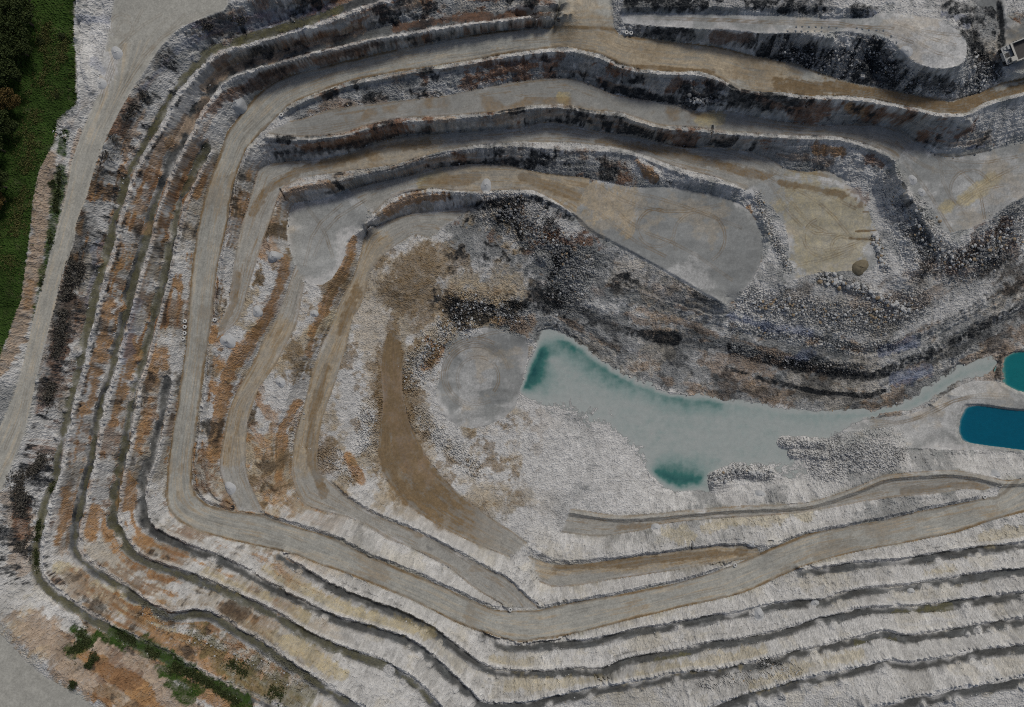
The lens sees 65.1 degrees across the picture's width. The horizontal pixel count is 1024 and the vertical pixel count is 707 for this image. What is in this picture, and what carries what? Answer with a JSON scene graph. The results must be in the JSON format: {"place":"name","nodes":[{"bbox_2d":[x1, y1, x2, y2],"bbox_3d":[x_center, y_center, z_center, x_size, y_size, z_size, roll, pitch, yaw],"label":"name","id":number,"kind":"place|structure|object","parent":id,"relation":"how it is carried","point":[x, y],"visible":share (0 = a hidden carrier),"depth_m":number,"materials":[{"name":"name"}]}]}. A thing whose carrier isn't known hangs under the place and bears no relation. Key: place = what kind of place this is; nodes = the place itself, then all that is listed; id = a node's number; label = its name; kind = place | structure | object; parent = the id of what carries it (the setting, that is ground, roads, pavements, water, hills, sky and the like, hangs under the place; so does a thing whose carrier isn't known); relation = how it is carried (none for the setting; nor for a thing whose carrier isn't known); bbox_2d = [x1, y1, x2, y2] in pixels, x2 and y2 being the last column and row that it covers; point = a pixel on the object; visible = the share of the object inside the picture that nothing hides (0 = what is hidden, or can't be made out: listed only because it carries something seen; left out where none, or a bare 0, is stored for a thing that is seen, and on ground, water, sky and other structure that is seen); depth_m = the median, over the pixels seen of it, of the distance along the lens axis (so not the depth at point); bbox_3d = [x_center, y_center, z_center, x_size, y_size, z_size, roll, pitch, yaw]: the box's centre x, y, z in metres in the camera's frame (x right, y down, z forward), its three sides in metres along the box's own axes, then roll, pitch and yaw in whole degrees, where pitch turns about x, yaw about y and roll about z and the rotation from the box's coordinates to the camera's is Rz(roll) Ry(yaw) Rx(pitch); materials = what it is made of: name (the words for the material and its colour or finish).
{"place":"outdoors","nodes":[
{"label":"outdoors","id":0,"kind":"place"},
{"bbox_2d":[0,0,78,354],"bbox_3d":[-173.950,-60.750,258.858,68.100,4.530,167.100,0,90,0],"label":"grass verge","id":1,"kind":"object","parent":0,"point":[58,14],"depth_m":257.59,"materials":[{"name":"green plant"}]},
{"bbox_2d":[0,136,5,151],"bbox_3d":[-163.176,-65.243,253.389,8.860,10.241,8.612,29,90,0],"label":"tree","id":2,"kind":"object","parent":1,"relation":"on","point":[1,144],"visible":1,"depth_m":251.37,"materials":[{"name":"green plant"}]},
{"bbox_2d":[0,192,6,208],"bbox_3d":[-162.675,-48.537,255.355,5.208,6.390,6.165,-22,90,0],"label":"flowering tree","id":3,"kind":"object","parent":1,"relation":"on","point":[2,198],"visible":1,"depth_m":253.71,"materials":[{"name":"brown plant"}]},
{"bbox_2d":[0,109,8,133],"bbox_3d":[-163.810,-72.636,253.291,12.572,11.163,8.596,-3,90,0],"label":"tree","id":4,"kind":"object","parent":1,"relation":"on","point":[4,113],"visible":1,"depth_m":251.31,"materials":[{"name":"green plant"}]},
{"bbox_2d":[0,61,9,87],"bbox_3d":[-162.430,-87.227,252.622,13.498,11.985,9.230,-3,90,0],"label":"tree","id":5,"kind":"object","parent":1,"relation":"on","point":[4,71],"visible":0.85,"depth_m":248.81,"materials":[{"name":"green plant"}]},
{"bbox_2d":[0,8,9,33],"bbox_3d":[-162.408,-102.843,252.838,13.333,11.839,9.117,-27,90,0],"label":"tree","id":6,"kind":"object","parent":1,"relation":"on","point":[2,19],"visible":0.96,"depth_m":249.31,"materials":[{"name":"green plant"}]},
{"bbox_2d":[0,170,10,190],"bbox_3d":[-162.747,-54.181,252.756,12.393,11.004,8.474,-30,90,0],"label":"tree","id":7,"kind":"object","parent":1,"relation":"on","point":[5,176],"visible":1,"depth_m":250.07,"materials":[{"name":"green plant"}]},
{"bbox_2d":[0,32,17,63],"bbox_3d":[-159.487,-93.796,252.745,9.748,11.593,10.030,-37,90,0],"label":"tree","id":8,"kind":"object","parent":1,"relation":"on","point":[9,53],"visible":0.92,"depth_m":248.66,"materials":[{"name":"green plant"}]},
{"bbox_2d":[0,118,18,134],"bbox_3d":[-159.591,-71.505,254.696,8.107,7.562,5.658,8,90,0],"label":"tree","id":9,"kind":"object","parent":1,"relation":"on","point":[12,125],"visible":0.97,"depth_m":252.05,"materials":[{"name":"green plant"}]},
{"bbox_2d":[0,0,18,24],"bbox_3d":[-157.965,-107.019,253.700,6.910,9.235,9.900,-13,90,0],"label":"tree","id":10,"kind":"object","parent":1,"relation":"on","point":[3,11],"visible":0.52,"depth_m":250.24,"materials":[{"name":"green plant"}]},
{"bbox_2d":[0,86,20,109],"bbox_3d":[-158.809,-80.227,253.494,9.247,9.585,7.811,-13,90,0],"label":"flowering tree","id":11,"kind":"object","parent":1,"relation":"on","point":[10,102],"visible":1,"depth_m":251.49,"materials":[{"name":"brown plant"}]},
{"bbox_2d":[0,58,21,85],"bbox_3d":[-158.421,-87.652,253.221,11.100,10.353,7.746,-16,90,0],"label":"tree","id":12,"kind":"object","parent":1,"relation":"on","point":[16,74],"visible":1,"depth_m":249.31,"materials":[{"name":"green plant"}]},
{"bbox_2d":[0,24,29,45],"bbox_3d":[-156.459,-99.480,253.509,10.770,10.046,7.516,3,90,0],"label":"tree","id":13,"kind":"object","parent":1,"relation":"on","point":[19,31],"visible":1,"depth_m":249.88,"materials":[{"name":"green plant"}]},
{"bbox_2d":[0,35,32,57],"bbox_3d":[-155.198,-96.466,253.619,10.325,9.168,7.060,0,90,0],"label":"tree","id":14,"kind":"object","parent":1,"relation":"on","point":[25,46],"visible":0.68,"depth_m":250.79,"materials":[{"name":"green plant"}]},
{"bbox_2d":[0,0,34,29],"bbox_3d":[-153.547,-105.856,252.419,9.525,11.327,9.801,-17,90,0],"label":"tree","id":15,"kind":"object","parent":1,"relation":"on","point":[26,16],"visible":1,"depth_m":248.75,"materials":[{"name":"green plant"}]},
{"bbox_2d":[7,0,30,8],"bbox_3d":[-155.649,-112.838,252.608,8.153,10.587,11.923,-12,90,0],"label":"tree","id":16,"kind":"object","parent":1,"relation":"on","point":[25,1],"visible":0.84,"depth_m":251.09,"materials":[{"name":"green plant"}]},
{"bbox_2d":[36,36,44,44],"bbox_3d":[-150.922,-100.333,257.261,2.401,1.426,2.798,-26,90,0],"label":"bush","id":17,"kind":"object","parent":1,"relation":"on","point":[38,38],"visible":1,"depth_m":256.91,"materials":[{"name":"green plant"}]},
{"bbox_2d":[47,179,54,188],"bbox_3d":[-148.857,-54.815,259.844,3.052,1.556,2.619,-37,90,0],"label":"bush","id":18,"kind":"object","parent":1,"relation":"on","point":[52,181],"visible":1,"depth_m":259.53,"materials":[{"name":"green plant"}]},
{"bbox_2d":[56,31,64,38],"bbox_3d":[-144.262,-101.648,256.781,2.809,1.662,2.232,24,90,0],"label":"bush","id":19,"kind":"object","parent":1,"relation":"on","point":[61,35],"visible":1,"depth_m":256.46,"materials":[{"name":"green plant"}]},
{"bbox_2d":[0,0,228,706],"bbox_3d":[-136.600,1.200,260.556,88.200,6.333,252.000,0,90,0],"label":"perimeter track","id":20,"kind":"structure","parent":0,"point":[141,32],"depth_m":261.95,"materials":[{"name":"beige gravel"}]},
{"bbox_2d":[97,78,106,88],"bbox_3d":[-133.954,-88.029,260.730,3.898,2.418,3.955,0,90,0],"label":"gravel heap","id":21,"kind":"object","parent":20,"relation":"on","point":[102,83],"visible":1,"depth_m":261.48,"materials":[{"name":"grey gravel"}]},
{"bbox_2d":[111,46,122,59],"bbox_3d":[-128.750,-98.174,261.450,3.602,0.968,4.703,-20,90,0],"label":"gravel heap","id":22,"kind":"object","parent":20,"relation":"on","point":[117,52],"visible":1,"depth_m":261.53,"materials":[{"name":"grey gravel"}]},
{"bbox_2d":[0,0,1023,706],"bbox_3d":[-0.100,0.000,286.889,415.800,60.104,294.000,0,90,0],"label":"quarry walls","id":23,"kind":"structure","parent":0,"point":[536,474],"depth_m":291.50,"materials":[{"name":"grey stone"}]},
{"bbox_2d":[67,680,76,690],"bbox_3d":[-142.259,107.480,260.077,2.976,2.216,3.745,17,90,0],"label":"bush","id":24,"kind":"object","parent":23,"relation":"on","point":[71,686],"visible":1,"depth_m":259.73,"materials":[{"name":"green plant"}]},
{"bbox_2d":[83,662,91,669],"bbox_3d":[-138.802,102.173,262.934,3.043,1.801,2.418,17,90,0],"label":"bush","id":25,"kind":"object","parent":23,"relation":"on","point":[87,665],"visible":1,"depth_m":262.60,"materials":[{"name":"green plant"}]},
{"bbox_2d":[87,649,99,664],"bbox_3d":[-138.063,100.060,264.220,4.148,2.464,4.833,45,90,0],"label":"bush","id":26,"kind":"object","parent":23,"relation":"on","point":[91,660],"visible":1,"depth_m":263.67,"materials":[{"name":"green plant"}]},
{"bbox_2d":[5,13,250,562],"bbox_3d":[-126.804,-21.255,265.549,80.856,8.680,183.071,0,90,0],"label":"dry scrub","id":27,"kind":"object","parent":23,"relation":"on","point":[48,395],"visible":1,"depth_m":264.58,"materials":[{"name":"brown plant"}]},
{"bbox_2d":[28,166,285,706],"bbox_3d":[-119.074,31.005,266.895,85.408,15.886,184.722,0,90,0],"label":"green scrub","id":28,"kind":"object","parent":23,"relation":"on","point":[195,675],"visible":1,"depth_m":268.89,"materials":[{"name":"green plant"}]},
{"bbox_2d":[31,0,1023,706],"bbox_3d":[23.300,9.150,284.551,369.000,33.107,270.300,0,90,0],"label":"quarry bench","id":29,"kind":"object","parent":23,"relation":"attached to","point":[143,518],"visible":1,"depth_m":282.27,"materials":[{"name":"grey stone"}]},
{"bbox_2d":[219,334,235,348],"bbox_3d":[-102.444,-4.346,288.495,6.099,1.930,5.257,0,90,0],"label":"gravel heap","id":30,"kind":"object","parent":29,"relation":"on","point":[228,341],"visible":1,"depth_m":288.63,"materials":[{"name":"white gravel"}]},
{"bbox_2d":[253,305,262,316],"bbox_3d":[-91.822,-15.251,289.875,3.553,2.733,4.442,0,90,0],"label":"gravel heap","id":31,"kind":"object","parent":29,"relation":"on","point":[257,311],"visible":1,"depth_m":289.32,"materials":[{"name":"white gravel"}]},
{"bbox_2d":[268,251,283,262],"bbox_3d":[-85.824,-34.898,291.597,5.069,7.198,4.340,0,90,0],"label":"gravel heap","id":32,"kind":"object","parent":29,"relation":"on","point":[273,256],"visible":1,"depth_m":289.24,"materials":[{"name":"grey gravel"}]},
{"bbox_2d":[275,378,285,387],"bbox_3d":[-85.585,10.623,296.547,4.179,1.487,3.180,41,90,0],"label":"gravel heap","id":33,"kind":"object","parent":29,"relation":"on","point":[280,382],"visible":1,"depth_m":296.60,"materials":[{"name":"grey gravel"}]},
{"bbox_2d":[310,310,318,316],"bbox_3d":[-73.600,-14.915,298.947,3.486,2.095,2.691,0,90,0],"label":"gravel heap","id":34,"kind":"object","parent":29,"relation":"on","point":[314,313],"visible":1,"depth_m":298.53,"materials":[{"name":"white gravel"}]},
{"bbox_2d":[754,607,763,620],"bbox_3d":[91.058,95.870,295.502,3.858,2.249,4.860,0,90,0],"label":"gravel heap","id":35,"kind":"object","parent":29,"relation":"on","point":[759,614],"visible":1,"depth_m":295.29,"materials":[{"name":"grey gravel"}]},
{"bbox_2d":[810,599,818,605],"bbox_3d":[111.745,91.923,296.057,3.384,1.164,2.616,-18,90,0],"label":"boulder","id":36,"kind":"object","parent":29,"relation":"on","point":[815,602],"visible":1,"depth_m":296.02,"materials":[{"name":"grey stone"}]},
{"bbox_2d":[907,588,914,593],"bbox_3d":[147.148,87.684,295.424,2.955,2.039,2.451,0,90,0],"label":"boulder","id":37,"kind":"object","parent":29,"relation":"on","point":[910,590],"visible":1,"depth_m":295.74,"materials":[{"name":"grey stone"}]},
{"bbox_2d":[32,7,1023,705],"bbox_3d":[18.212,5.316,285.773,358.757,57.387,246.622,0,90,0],"label":"loose rubble","id":38,"kind":"object","parent":23,"relation":"on","point":[564,265],"visible":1,"depth_m":300.93,"materials":[{"name":"grey stone"}]},
{"bbox_2d":[217,77,1015,607],"bbox_3d":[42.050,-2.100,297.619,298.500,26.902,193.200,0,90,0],"label":"access ramp","id":39,"kind":"structure","parent":23,"relation":"attached to","point":[417,481],"depth_m":300.66,"materials":[{"name":"beige gravel"}]},
{"bbox_2d":[225,482,235,494],"bbox_3d":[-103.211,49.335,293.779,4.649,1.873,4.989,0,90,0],"label":"gravel heap","id":40,"kind":"object","parent":39,"relation":"on","point":[230,487],"visible":1,"depth_m":293.63,"materials":[{"name":"grey gravel"}]},
{"bbox_2d":[480,178,490,191],"bbox_3d":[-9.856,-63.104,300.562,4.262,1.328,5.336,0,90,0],"label":"gravel heap","id":41,"kind":"object","parent":39,"relation":"on","point":[485,185],"visible":1,"depth_m":300.71,"materials":[{"name":"grey gravel"}]},
{"bbox_2d":[651,523,660,532],"bbox_3d":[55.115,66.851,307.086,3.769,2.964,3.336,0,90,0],"label":"gravel heap","id":42,"kind":"object","parent":39,"relation":"on","point":[655,526],"visible":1,"depth_m":307.52,"materials":[{"name":"grey gravel"}]},
{"bbox_2d":[747,541,756,547],"bbox_3d":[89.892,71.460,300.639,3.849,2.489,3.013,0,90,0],"label":"gravel heap","id":43,"kind":"object","parent":39,"relation":"on","point":[752,545],"visible":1,"depth_m":299.88,"materials":[{"name":"grey gravel"}]},
{"bbox_2d":[755,490,765,495],"bbox_3d":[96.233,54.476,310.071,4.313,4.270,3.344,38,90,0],"label":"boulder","id":44,"kind":"object","parent":39,"relation":"on","point":[760,493],"visible":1,"depth_m":310.24,"materials":[{"name":"grey stone"}]},
{"bbox_2d":[991,469,1001,477],"bbox_3d":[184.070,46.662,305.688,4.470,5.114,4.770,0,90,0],"label":"gravel heap","id":45,"kind":"object","parent":39,"relation":"on","point":[995,473],"visible":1,"depth_m":304.93,"materials":[{"name":"grey gravel"}]},
{"bbox_2d":[998,38,1023,65],"bbox_3d":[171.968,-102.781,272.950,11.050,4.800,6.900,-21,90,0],"label":"dump truck","id":46,"kind":"object","parent":23,"relation":"on","point":[1011,53],"visible":1,"depth_m":272.40,"materials":[{"name":"metal"}]},
{"bbox_2d":[166,0,1023,642],"bbox_3d":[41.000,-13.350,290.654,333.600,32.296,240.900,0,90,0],"label":"haul road","id":47,"kind":"structure","parent":0,"point":[586,24],"depth_m":290.02,"materials":[{"name":"beige gravel"}]},
{"bbox_2d":[229,91,246,113],"bbox_3d":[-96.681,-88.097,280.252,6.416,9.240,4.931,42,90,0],"label":"gravel heap","id":48,"kind":"object","parent":47,"relation":"on","point":[239,105],"visible":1,"depth_m":281.86,"materials":[{"name":"grey gravel"}]},
{"bbox_2d":[287,0,1023,450],"bbox_3d":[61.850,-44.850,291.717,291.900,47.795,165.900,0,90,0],"label":"quarry floor","id":49,"kind":"structure","parent":0,"point":[705,244],"depth_m":299.90,"materials":[{"name":"grey stone"}]},
{"bbox_2d":[744,189,754,197],"bbox_3d":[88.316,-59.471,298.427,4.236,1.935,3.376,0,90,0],"label":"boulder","id":50,"kind":"object","parent":49,"relation":"on","point":[749,193],"visible":1,"depth_m":298.17,"materials":[{"name":"grey stone"}]},
{"bbox_2d":[852,260,868,275],"bbox_3d":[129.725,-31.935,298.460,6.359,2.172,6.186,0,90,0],"label":"mud heap","id":51,"kind":"object","parent":49,"relation":"on","point":[859,267],"visible":1,"depth_m":298.31,"materials":[{"name":"beige soil"}]},
{"bbox_2d":[900,46,912,56],"bbox_3d":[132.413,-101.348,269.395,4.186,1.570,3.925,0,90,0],"label":"gravel heap","id":52,"kind":"object","parent":49,"relation":"on","point":[906,51],"visible":1,"depth_m":269.06,"materials":[{"name":"grey gravel"}]},
{"bbox_2d":[908,175,916,184],"bbox_3d":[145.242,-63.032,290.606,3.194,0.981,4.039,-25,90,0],"label":"gravel heap","id":53,"kind":"object","parent":49,"relation":"on","point":[912,179],"visible":1,"depth_m":290.68,"materials":[{"name":"grey gravel"}]},
{"bbox_2d":[918,188,924,195],"bbox_3d":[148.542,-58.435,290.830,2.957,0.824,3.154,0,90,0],"label":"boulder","id":54,"kind":"object","parent":49,"relation":"on","point":[921,191],"visible":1,"depth_m":290.82,"materials":[{"name":"grey stone"}]},
{"bbox_2d":[520,329,996,491],"bbox_3d":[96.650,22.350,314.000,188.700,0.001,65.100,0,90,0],"label":"lagoon water","id":55,"kind":"structure","parent":0,"point":[691,443],"depth_m":314.00,"materials":[{"name":"liquid"}]},
{"bbox_2d":[959,405,1023,450],"bbox_3d":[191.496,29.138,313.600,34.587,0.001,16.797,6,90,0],"label":"blue pond water","id":56,"kind":"structure","parent":0,"point":[990,426],"depth_m":313.60,"materials":[{"name":"blue liquid"}]},
{"bbox_2d":[994,351,1023,391],"bbox_3d":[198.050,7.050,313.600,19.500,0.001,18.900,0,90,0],"label":"turquoise pond water","id":57,"kind":"structure","parent":0,"point":[1013,368],"depth_m":313.60,"materials":[{"name":"teal liquid"}]}
]}

